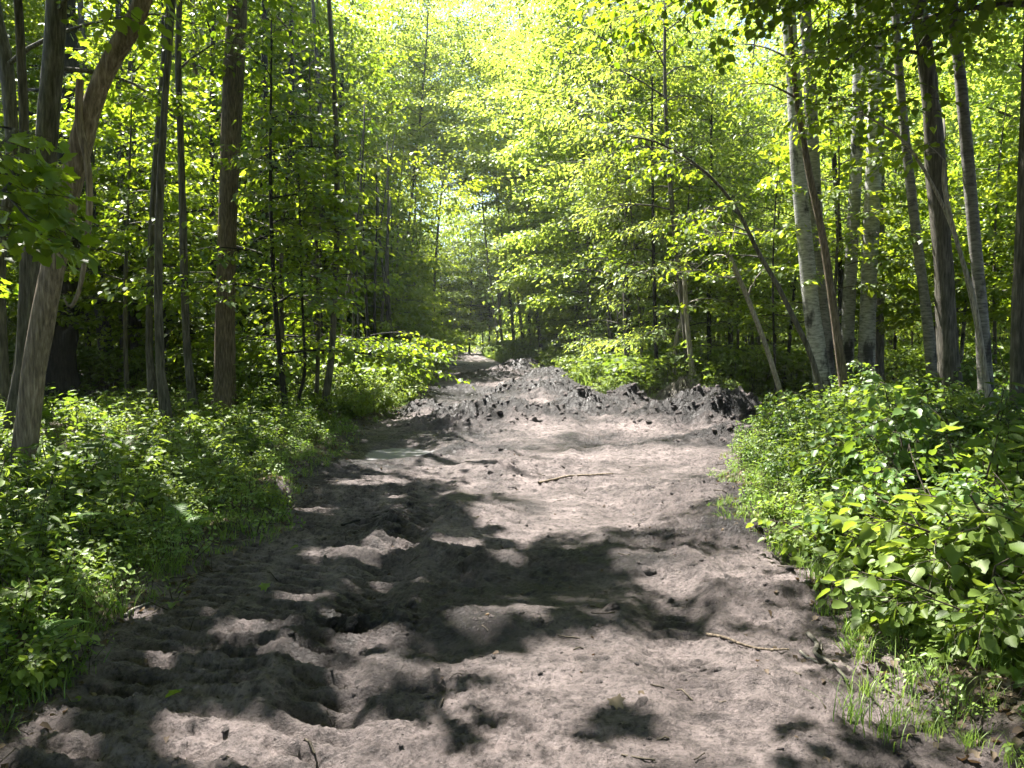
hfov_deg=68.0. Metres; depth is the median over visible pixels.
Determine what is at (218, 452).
fern
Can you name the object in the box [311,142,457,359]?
young maple
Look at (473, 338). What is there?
bushy shrub
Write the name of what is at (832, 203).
young ash
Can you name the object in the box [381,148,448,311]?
tall tree
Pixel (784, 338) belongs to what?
young ash
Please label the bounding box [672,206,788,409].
tree
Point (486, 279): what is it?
young maple
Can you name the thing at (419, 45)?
tall ash
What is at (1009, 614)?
shrub
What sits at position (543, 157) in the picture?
overhanging tree
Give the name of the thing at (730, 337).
tree
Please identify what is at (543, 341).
young ash
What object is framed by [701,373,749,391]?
bushy shrub
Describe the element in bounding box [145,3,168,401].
shading tree
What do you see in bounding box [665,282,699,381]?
tree
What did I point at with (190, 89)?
tall tree
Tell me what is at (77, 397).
fern
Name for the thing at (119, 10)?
tree
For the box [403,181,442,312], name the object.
overhanging tree
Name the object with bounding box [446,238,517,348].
young maple
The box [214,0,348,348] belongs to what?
tree
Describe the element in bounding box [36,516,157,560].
shrub
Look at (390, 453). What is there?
puddle
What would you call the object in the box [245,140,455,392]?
young maple
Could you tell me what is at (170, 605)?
fallen leaf
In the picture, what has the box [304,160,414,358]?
young maple
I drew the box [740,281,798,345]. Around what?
young ash
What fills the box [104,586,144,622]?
grass tuft
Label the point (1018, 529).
shrub
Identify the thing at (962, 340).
slender trunk
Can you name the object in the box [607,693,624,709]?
fallen leaf
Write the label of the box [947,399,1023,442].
leafy shrub
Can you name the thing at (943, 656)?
shrub
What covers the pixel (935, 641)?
grass tuft
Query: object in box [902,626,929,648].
grass tuft
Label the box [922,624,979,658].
grass tuft
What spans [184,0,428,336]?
tall tree
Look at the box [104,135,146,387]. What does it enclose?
slender trunk
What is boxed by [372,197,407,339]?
slender trunk
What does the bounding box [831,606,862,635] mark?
grass tuft
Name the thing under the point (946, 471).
leafy shrub
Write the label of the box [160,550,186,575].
grass tuft
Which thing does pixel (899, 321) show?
young maple
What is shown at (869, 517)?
shrub
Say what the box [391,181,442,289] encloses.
tall tree
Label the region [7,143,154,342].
young maple
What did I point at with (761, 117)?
tall tree
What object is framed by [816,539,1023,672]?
shrub
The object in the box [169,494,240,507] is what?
fern
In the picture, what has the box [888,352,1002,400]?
leafy shrub
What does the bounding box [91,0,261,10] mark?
shading tree
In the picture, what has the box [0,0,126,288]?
tall tree
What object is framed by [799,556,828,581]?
grass tuft
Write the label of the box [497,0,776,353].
overhanging tree
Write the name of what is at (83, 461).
ground cover
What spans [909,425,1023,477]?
leafy shrub
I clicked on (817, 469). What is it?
leafy shrub
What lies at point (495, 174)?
overhanging tree
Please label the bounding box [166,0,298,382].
tree
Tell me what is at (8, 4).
tall tree
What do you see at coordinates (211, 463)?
shrub
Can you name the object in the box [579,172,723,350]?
young ash
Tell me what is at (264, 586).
fallen leaf
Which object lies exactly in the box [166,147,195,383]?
slender trunk
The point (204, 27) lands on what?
tall tree
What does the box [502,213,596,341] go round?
young ash
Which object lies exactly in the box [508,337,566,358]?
bushy shrub
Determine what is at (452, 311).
young maple
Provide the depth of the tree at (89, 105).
7.17 m
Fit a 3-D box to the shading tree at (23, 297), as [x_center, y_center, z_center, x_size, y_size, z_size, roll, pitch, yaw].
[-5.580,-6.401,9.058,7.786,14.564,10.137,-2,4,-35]
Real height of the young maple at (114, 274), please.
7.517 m
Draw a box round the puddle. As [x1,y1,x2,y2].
[365,448,430,459]
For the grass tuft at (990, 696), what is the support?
on the path
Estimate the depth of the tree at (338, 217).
14.49 m
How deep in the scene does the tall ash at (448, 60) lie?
45.57 m
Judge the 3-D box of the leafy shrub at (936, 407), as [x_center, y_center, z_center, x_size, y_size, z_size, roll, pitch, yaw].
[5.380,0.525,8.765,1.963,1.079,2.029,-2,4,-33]
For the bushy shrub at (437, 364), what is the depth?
28.62 m
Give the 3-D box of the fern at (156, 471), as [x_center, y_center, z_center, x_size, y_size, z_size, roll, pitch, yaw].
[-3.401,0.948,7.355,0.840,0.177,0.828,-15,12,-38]
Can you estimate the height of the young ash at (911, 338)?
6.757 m
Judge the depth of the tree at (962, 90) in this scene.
13.31 m
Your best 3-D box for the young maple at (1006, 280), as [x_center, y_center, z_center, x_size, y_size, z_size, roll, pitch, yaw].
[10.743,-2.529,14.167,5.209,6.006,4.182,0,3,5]
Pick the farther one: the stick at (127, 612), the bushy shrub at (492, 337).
the bushy shrub at (492, 337)
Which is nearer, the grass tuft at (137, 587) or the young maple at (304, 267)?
the grass tuft at (137, 587)
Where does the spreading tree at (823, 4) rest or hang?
on the ground at (968, 679)
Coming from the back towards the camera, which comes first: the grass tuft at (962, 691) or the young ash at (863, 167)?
the young ash at (863, 167)
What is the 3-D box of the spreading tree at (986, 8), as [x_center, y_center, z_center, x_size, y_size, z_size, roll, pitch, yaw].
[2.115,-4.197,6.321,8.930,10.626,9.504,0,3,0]
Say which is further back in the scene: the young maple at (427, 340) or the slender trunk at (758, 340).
the slender trunk at (758, 340)
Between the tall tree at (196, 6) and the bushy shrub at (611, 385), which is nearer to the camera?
the bushy shrub at (611, 385)
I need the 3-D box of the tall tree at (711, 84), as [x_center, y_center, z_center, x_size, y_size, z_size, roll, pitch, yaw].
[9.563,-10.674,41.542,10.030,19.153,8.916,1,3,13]
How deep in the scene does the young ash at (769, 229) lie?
22.83 m
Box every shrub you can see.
[0,538,121,578]
[0,569,116,632]
[0,625,99,705]
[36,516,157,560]
[85,499,182,542]
[86,476,130,504]
[107,452,180,467]
[149,463,220,490]
[190,457,259,485]
[201,432,232,451]
[225,485,295,512]
[248,451,292,465]
[285,422,328,437]
[296,365,367,395]
[318,384,380,418]
[323,413,347,422]
[332,371,416,412]
[362,364,427,404]
[404,365,430,390]
[414,345,454,378]
[419,336,461,368]
[443,331,475,353]
[444,328,463,355]
[476,333,495,347]
[481,331,511,348]
[499,333,546,352]
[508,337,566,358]
[530,341,578,368]
[548,334,581,348]
[551,351,600,378]
[561,353,609,383]
[587,372,629,393]
[610,364,646,390]
[638,366,682,393]
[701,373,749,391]
[728,435,795,466]
[731,365,784,398]
[739,477,803,501]
[741,451,833,487]
[746,392,823,431]
[746,513,865,567]
[748,403,843,449]
[755,492,825,525]
[777,389,874,426]
[785,450,858,497]
[788,445,1016,560]
[790,508,1011,635]
[794,496,919,570]
[796,373,1023,502]
[802,497,948,566]
[804,469,925,543]
[816,419,843,445]
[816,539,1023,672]
[821,488,1023,569]
[823,489,1023,609]
[827,359,921,396]
[834,556,1021,671]
[836,511,972,578]
[841,399,972,437]
[855,381,894,409]
[868,561,1023,674]
[879,379,984,408]
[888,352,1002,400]
[888,383,1023,444]
[888,444,986,496]
[908,489,1023,529]
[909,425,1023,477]
[936,466,1023,524]
[938,378,1008,418]
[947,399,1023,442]
[962,341,1009,387]
[977,444,1023,461]
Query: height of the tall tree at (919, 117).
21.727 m
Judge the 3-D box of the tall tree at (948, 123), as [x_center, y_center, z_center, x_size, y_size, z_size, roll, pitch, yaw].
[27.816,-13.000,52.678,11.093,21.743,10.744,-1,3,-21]
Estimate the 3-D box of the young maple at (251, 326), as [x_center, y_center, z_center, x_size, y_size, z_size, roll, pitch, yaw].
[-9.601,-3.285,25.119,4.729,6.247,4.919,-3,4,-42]
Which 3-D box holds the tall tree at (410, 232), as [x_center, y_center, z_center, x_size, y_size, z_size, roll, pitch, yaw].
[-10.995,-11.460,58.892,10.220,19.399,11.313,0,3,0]
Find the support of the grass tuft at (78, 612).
on the ground at (968, 679)
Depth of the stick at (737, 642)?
3.97 m
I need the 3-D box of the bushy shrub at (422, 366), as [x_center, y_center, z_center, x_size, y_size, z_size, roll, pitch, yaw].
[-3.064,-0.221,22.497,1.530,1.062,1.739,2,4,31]
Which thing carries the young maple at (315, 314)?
on the ground at (968, 679)
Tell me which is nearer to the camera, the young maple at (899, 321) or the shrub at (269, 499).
the shrub at (269, 499)
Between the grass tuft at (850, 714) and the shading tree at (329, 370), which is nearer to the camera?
the grass tuft at (850, 714)
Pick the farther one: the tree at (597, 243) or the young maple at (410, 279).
the young maple at (410, 279)
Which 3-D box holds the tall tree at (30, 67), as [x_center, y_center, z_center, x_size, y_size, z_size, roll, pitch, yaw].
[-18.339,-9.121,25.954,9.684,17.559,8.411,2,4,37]
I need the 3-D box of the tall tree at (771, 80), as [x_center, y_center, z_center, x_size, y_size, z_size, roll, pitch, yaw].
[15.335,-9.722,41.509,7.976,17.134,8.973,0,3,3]
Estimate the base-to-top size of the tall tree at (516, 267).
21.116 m
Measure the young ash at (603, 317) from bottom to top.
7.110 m
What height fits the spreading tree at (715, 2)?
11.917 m
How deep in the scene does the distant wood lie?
67.05 m
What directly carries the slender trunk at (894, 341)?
on the ground at (968, 679)
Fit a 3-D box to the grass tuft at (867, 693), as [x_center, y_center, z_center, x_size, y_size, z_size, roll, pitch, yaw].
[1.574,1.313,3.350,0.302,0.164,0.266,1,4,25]
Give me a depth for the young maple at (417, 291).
30.29 m
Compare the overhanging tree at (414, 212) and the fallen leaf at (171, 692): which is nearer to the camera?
the fallen leaf at (171, 692)
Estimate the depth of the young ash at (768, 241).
24.73 m
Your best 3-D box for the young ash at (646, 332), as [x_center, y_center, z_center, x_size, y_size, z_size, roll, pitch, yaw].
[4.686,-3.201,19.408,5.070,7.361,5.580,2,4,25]
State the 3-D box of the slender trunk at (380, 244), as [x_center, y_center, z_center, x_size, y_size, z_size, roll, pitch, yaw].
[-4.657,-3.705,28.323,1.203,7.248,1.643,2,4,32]
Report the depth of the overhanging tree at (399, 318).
29.87 m
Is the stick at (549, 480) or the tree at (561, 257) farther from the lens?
the tree at (561, 257)
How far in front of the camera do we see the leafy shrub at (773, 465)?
7.74 m
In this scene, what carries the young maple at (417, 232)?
on the ground at (968, 679)
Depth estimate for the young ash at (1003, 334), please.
33.02 m
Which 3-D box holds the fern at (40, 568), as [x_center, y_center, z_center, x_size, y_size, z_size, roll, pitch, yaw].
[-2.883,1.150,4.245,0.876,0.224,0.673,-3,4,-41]
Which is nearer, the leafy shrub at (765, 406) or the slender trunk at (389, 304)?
the leafy shrub at (765, 406)
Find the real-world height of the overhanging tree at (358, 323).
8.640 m
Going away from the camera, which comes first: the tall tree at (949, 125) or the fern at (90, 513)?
the fern at (90, 513)
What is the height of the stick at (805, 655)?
0.025 m
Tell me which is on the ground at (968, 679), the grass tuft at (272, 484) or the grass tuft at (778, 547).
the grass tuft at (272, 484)
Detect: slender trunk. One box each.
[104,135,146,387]
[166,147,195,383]
[296,235,329,352]
[307,175,326,375]
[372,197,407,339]
[377,187,388,339]
[396,226,411,336]
[739,225,754,352]
[749,193,760,349]
[757,167,785,403]
[886,165,901,376]
[887,128,926,380]
[943,118,962,346]
[951,241,995,362]
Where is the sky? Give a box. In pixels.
[76,0,1022,336]
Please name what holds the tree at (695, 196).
on the ground at (968, 679)
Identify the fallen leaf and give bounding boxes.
[165,601,179,608]
[165,688,183,697]
[259,582,269,591]
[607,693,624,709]
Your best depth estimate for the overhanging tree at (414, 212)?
42.39 m
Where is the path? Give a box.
[0,353,1023,767]
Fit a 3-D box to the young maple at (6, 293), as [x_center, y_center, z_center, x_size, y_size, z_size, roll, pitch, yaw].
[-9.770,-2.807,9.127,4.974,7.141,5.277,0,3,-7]
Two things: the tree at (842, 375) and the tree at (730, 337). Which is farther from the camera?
the tree at (730, 337)
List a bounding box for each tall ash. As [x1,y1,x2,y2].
[329,0,497,214]
[336,0,519,298]
[369,0,522,336]
[423,0,592,338]
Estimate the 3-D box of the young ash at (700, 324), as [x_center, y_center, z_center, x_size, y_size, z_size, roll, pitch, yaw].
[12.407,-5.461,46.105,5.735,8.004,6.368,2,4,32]
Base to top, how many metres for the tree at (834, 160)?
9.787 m
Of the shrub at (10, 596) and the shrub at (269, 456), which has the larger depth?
the shrub at (269, 456)
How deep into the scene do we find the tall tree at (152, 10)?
37.30 m
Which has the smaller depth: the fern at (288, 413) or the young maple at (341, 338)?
the fern at (288, 413)
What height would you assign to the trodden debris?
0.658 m
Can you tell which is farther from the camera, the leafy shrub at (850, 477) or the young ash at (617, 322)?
the young ash at (617, 322)
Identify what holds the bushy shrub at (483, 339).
on the ground at (968, 679)
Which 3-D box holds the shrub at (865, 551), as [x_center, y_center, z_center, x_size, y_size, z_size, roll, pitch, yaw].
[2.593,1.113,4.386,1.657,0.739,1.274,0,3,-8]
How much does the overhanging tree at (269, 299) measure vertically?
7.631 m
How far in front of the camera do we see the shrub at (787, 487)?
7.13 m
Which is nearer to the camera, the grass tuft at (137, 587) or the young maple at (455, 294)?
the grass tuft at (137, 587)
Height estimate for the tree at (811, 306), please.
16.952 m
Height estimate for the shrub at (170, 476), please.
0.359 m
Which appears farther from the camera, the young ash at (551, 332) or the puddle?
the young ash at (551, 332)
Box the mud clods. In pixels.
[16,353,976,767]
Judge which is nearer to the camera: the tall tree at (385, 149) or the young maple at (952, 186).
the young maple at (952, 186)
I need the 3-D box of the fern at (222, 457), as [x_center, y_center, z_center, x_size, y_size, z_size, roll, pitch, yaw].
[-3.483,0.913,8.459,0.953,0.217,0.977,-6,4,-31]
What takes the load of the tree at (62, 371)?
on the ground at (968, 679)
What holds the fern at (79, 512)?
on the ground at (968, 679)
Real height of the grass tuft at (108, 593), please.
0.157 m
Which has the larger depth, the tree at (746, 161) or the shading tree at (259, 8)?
the tree at (746, 161)
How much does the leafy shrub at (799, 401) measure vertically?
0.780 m
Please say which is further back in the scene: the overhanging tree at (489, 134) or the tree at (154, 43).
the overhanging tree at (489, 134)
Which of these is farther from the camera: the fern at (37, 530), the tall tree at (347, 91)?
the tall tree at (347, 91)
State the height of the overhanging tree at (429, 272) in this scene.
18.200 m
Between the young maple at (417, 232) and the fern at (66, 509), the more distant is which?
the young maple at (417, 232)
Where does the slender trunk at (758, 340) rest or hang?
on the ground at (968, 679)
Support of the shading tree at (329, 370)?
on the ground at (968, 679)
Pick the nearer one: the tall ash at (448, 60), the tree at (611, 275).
the tree at (611, 275)
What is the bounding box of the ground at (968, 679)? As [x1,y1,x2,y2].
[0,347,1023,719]
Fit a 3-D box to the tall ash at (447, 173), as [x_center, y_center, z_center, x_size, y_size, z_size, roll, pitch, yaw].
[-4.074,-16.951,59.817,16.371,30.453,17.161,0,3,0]
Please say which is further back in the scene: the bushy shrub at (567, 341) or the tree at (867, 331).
the bushy shrub at (567, 341)
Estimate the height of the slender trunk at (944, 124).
7.248 m
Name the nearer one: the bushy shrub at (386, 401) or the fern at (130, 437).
the fern at (130, 437)
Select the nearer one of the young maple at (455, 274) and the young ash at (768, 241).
the young ash at (768, 241)
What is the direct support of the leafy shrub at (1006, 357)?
on the ground at (968, 679)
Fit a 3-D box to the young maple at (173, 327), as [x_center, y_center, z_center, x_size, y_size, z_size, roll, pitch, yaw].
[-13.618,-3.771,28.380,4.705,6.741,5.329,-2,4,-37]
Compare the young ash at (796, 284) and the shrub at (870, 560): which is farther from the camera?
the young ash at (796, 284)
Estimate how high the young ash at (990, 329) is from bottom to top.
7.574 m
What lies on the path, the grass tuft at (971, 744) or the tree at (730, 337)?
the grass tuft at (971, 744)
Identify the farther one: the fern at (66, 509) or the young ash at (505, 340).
the young ash at (505, 340)
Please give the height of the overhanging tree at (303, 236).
6.889 m
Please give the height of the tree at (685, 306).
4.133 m
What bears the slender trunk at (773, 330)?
on the ground at (968, 679)
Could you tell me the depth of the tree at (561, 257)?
32.38 m
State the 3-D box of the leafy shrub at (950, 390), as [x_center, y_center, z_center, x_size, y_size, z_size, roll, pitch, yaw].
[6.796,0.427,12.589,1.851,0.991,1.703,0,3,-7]
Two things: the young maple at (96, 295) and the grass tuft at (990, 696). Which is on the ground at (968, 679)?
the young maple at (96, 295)
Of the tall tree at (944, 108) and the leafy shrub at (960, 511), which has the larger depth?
the tall tree at (944, 108)
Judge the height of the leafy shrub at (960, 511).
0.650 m
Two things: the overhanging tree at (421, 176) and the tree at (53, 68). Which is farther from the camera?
the overhanging tree at (421, 176)
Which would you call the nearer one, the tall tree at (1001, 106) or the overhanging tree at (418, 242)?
the tall tree at (1001, 106)
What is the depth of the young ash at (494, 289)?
83.09 m
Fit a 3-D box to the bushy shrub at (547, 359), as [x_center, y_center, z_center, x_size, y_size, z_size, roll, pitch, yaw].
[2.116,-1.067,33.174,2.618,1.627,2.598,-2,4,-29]
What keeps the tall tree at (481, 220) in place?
on the ground at (968, 679)
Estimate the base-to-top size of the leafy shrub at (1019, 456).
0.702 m
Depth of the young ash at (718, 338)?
28.64 m
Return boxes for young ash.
[475,239,519,326]
[483,291,530,348]
[487,228,585,356]
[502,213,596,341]
[520,207,635,347]
[526,210,614,342]
[542,200,650,350]
[551,214,681,347]
[561,147,696,356]
[570,120,733,365]
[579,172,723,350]
[590,105,803,379]
[594,279,676,340]
[632,111,837,364]
[658,225,764,349]
[675,52,953,384]
[681,273,756,344]
[688,114,858,349]
[690,293,734,342]
[692,177,785,345]
[696,189,802,349]
[727,156,861,340]
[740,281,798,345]
[756,117,956,338]
[767,133,921,355]
[856,179,1000,346]
[857,136,1010,344]
[885,130,1015,334]
[897,222,992,340]
[910,140,1018,340]
[917,210,1012,345]
[931,210,1009,340]
[991,329,1009,340]
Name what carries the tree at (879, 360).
on the ground at (968, 679)
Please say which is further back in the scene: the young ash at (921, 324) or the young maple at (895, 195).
the young ash at (921, 324)
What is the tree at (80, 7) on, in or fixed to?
on the ground at (968, 679)
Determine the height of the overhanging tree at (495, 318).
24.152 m
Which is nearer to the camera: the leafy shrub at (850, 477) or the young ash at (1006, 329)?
the leafy shrub at (850, 477)
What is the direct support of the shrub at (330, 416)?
on the ground at (968, 679)
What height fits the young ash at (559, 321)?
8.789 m
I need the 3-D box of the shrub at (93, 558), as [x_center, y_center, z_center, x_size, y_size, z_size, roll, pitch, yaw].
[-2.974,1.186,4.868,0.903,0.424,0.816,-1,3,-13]
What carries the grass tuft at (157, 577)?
on the path
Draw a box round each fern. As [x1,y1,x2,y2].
[0,566,63,600]
[0,618,96,671]
[2,511,109,543]
[9,509,107,548]
[11,495,98,509]
[14,504,89,525]
[15,524,59,538]
[18,472,89,487]
[43,404,62,412]
[47,413,67,421]
[52,395,89,403]
[110,435,150,453]
[121,491,197,523]
[146,503,221,545]
[148,470,202,491]
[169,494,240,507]
[171,455,235,466]
[188,443,246,457]
[259,409,310,417]
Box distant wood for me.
[11,0,1021,356]
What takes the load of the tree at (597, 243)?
on the ground at (968, 679)
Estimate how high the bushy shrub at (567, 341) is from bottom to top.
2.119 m
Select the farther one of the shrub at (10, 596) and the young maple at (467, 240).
the young maple at (467, 240)
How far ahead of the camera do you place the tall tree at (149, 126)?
35.27 m
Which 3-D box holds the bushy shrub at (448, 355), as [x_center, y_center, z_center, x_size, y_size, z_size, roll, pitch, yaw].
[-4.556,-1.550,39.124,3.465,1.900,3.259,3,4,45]
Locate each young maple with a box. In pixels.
[0,83,210,384]
[0,84,85,343]
[0,126,105,274]
[0,135,101,332]
[0,278,18,299]
[6,39,243,402]
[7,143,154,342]
[12,177,173,348]
[66,101,289,389]
[79,189,189,338]
[82,265,177,346]
[91,0,475,411]
[94,209,202,349]
[143,127,333,345]
[164,35,426,399]
[170,190,299,350]
[181,170,329,343]
[236,219,363,359]
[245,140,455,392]
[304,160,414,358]
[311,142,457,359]
[324,162,462,367]
[324,194,472,358]
[344,202,453,349]
[383,217,461,354]
[406,211,488,339]
[417,197,504,352]
[418,229,492,337]
[421,223,468,330]
[432,205,527,352]
[441,206,525,342]
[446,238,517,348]
[449,197,547,330]
[467,253,515,334]
[689,84,970,348]
[839,146,1017,338]
[881,95,1020,377]
[902,106,1019,332]
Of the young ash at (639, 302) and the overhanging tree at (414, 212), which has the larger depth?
the overhanging tree at (414, 212)
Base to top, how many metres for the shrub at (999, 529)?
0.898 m
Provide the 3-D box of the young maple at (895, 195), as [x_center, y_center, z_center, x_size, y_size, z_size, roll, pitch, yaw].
[7.691,-3.136,17.390,4.934,7.086,6.145,3,4,44]
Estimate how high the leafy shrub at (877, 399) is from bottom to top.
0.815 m
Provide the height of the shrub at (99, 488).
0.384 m
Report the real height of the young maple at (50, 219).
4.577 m
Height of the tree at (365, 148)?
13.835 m
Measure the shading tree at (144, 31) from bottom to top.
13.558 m
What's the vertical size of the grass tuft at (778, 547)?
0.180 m
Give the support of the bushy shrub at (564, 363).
on the ground at (968, 679)
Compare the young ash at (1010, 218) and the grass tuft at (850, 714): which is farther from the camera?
the young ash at (1010, 218)
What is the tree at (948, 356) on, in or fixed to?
on the ground at (968, 679)
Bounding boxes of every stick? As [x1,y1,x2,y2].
[124,601,153,615]
[341,507,407,525]
[538,473,613,483]
[706,633,788,650]
[799,650,818,663]
[805,631,849,682]
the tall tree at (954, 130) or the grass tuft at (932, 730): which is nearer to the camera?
the grass tuft at (932, 730)
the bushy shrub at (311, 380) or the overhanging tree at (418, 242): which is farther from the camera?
the overhanging tree at (418, 242)
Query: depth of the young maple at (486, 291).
88.86 m
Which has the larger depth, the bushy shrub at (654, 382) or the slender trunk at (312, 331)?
the slender trunk at (312, 331)
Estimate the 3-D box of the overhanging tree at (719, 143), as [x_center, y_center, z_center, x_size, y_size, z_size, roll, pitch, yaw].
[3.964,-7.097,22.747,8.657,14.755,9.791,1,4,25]
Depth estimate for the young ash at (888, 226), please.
21.69 m
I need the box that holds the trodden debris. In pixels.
[9,426,1022,767]
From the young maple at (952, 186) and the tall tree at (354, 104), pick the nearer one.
the young maple at (952, 186)
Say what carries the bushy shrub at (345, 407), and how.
on the ground at (968, 679)
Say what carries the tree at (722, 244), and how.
on the ground at (968, 679)
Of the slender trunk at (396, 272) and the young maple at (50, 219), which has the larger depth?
the slender trunk at (396, 272)
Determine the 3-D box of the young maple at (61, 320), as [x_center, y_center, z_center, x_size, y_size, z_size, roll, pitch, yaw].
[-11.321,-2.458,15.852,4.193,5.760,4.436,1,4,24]
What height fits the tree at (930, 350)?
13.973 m
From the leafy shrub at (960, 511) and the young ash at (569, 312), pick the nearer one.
the leafy shrub at (960, 511)
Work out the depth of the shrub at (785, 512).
6.23 m
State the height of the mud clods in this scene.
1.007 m
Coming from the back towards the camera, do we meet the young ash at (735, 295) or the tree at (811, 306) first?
the young ash at (735, 295)
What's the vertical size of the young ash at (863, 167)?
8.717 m
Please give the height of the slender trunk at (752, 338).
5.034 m
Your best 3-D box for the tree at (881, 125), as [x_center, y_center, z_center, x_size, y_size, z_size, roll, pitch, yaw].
[4.661,-1.231,9.167,2.690,4.427,2.085,1,3,22]
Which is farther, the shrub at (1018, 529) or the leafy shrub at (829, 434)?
the leafy shrub at (829, 434)
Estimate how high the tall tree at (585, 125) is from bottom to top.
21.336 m
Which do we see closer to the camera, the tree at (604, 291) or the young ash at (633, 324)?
the tree at (604, 291)
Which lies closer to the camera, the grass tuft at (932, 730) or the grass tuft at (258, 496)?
the grass tuft at (932, 730)
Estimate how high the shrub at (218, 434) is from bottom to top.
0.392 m
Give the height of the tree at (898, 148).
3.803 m
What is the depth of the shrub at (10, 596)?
4.05 m
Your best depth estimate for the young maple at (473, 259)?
82.69 m
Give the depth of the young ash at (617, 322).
25.36 m
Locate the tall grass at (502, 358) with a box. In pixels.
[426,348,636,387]
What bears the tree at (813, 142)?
on the ground at (968, 679)
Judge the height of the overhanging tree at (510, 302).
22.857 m
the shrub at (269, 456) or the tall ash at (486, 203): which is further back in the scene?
the tall ash at (486, 203)
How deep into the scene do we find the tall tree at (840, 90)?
33.53 m
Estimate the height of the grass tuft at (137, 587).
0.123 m
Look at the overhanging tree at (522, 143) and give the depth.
31.00 m
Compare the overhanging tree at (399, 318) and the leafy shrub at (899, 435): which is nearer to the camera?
the leafy shrub at (899, 435)
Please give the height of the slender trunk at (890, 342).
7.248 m
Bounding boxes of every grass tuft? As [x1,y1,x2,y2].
[44,592,109,627]
[98,579,120,609]
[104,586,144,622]
[126,574,149,594]
[147,565,165,580]
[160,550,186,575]
[245,487,267,503]
[262,477,286,489]
[771,531,786,554]
[786,553,817,569]
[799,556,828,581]
[806,587,839,619]
[806,677,889,728]
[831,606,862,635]
[836,659,898,707]
[847,637,883,664]
[853,690,911,751]
[866,641,947,698]
[872,683,945,732]
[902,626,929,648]
[914,708,949,742]
[917,626,957,653]
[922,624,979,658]
[925,659,983,702]
[934,716,1007,752]
[965,679,1022,709]
[973,645,1017,676]
[976,730,1022,767]
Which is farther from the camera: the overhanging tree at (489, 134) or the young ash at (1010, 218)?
the overhanging tree at (489, 134)
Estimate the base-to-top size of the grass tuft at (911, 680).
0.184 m
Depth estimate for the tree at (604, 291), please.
30.16 m
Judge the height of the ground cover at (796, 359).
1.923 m
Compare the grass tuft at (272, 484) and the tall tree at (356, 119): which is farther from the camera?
the tall tree at (356, 119)
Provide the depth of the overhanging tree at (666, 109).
19.11 m
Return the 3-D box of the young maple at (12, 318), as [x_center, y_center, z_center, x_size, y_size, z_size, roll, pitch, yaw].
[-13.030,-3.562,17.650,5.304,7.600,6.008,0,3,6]
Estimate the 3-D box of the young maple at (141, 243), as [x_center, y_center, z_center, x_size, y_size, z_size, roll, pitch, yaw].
[-8.770,-3.245,15.957,6.163,7.509,5.021,-1,3,-12]
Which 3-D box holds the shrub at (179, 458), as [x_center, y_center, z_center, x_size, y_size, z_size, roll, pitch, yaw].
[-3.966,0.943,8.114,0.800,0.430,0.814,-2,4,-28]
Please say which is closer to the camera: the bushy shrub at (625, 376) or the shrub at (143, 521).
the shrub at (143, 521)
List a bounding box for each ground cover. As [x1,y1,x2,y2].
[0,338,437,665]
[482,337,1023,696]
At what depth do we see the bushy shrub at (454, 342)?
67.78 m
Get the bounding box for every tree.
[0,0,86,399]
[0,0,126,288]
[0,0,140,266]
[0,0,199,412]
[0,0,204,379]
[0,0,216,384]
[0,12,101,294]
[2,0,236,436]
[8,0,152,468]
[10,0,219,385]
[35,0,224,379]
[61,0,291,411]
[76,0,313,269]
[80,0,265,269]
[81,0,326,323]
[87,0,311,370]
[88,0,297,324]
[90,0,183,59]
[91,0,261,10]
[93,5,198,275]
[96,70,422,396]
[137,0,403,250]
[137,0,421,333]
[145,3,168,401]
[151,0,392,227]
[154,0,337,430]
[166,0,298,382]
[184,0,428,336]
[209,0,246,413]
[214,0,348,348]
[216,0,450,320]
[227,144,402,410]
[235,133,411,342]
[237,104,364,371]
[280,134,482,346]
[293,50,404,293]
[306,3,409,219]
[312,10,415,294]
[314,136,502,338]
[321,0,339,410]
[326,29,422,288]
[365,150,440,296]
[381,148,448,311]
[389,120,428,297]
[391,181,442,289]
[393,206,460,334]
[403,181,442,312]
[411,182,466,341]
[413,166,421,295]
[436,12,613,351]
[443,42,586,341]
[463,52,576,339]
[472,58,584,326]
[481,0,688,352]
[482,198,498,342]
[484,0,717,353]
[489,164,553,321]
[493,0,785,371]
[494,0,778,374]
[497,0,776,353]
[497,116,521,346]
[533,36,654,318]
[540,150,611,305]
[551,0,1021,137]
[567,152,648,305]
[569,98,688,353]
[582,90,689,318]
[582,144,679,344]
[585,114,825,402]
[597,48,738,394]
[601,133,740,349]
[614,1,783,342]
[622,0,874,44]
[628,66,779,378]
[642,4,781,317]
[651,230,755,400]
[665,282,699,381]
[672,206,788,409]
[685,4,818,344]
[690,110,795,353]
[703,0,898,397]
[712,0,869,24]
[717,0,833,400]
[730,56,862,343]
[732,54,802,341]
[735,99,829,339]
[743,0,946,301]
[745,0,1023,398]
[749,0,952,345]
[756,43,904,220]
[760,0,890,21]
[761,0,1023,386]
[779,10,952,326]
[783,0,1023,419]
[783,80,993,402]
[787,0,1022,397]
[797,0,981,383]
[799,2,838,387]
[824,0,1023,270]
[829,44,960,344]
[841,4,864,377]
[857,6,884,381]
[858,139,993,421]
[886,36,983,339]
[888,54,992,335]
[897,88,977,217]
[917,30,1020,337]
[941,10,1023,302]
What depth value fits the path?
4.12 m
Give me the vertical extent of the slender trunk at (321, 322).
5.636 m
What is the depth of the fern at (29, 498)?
5.83 m

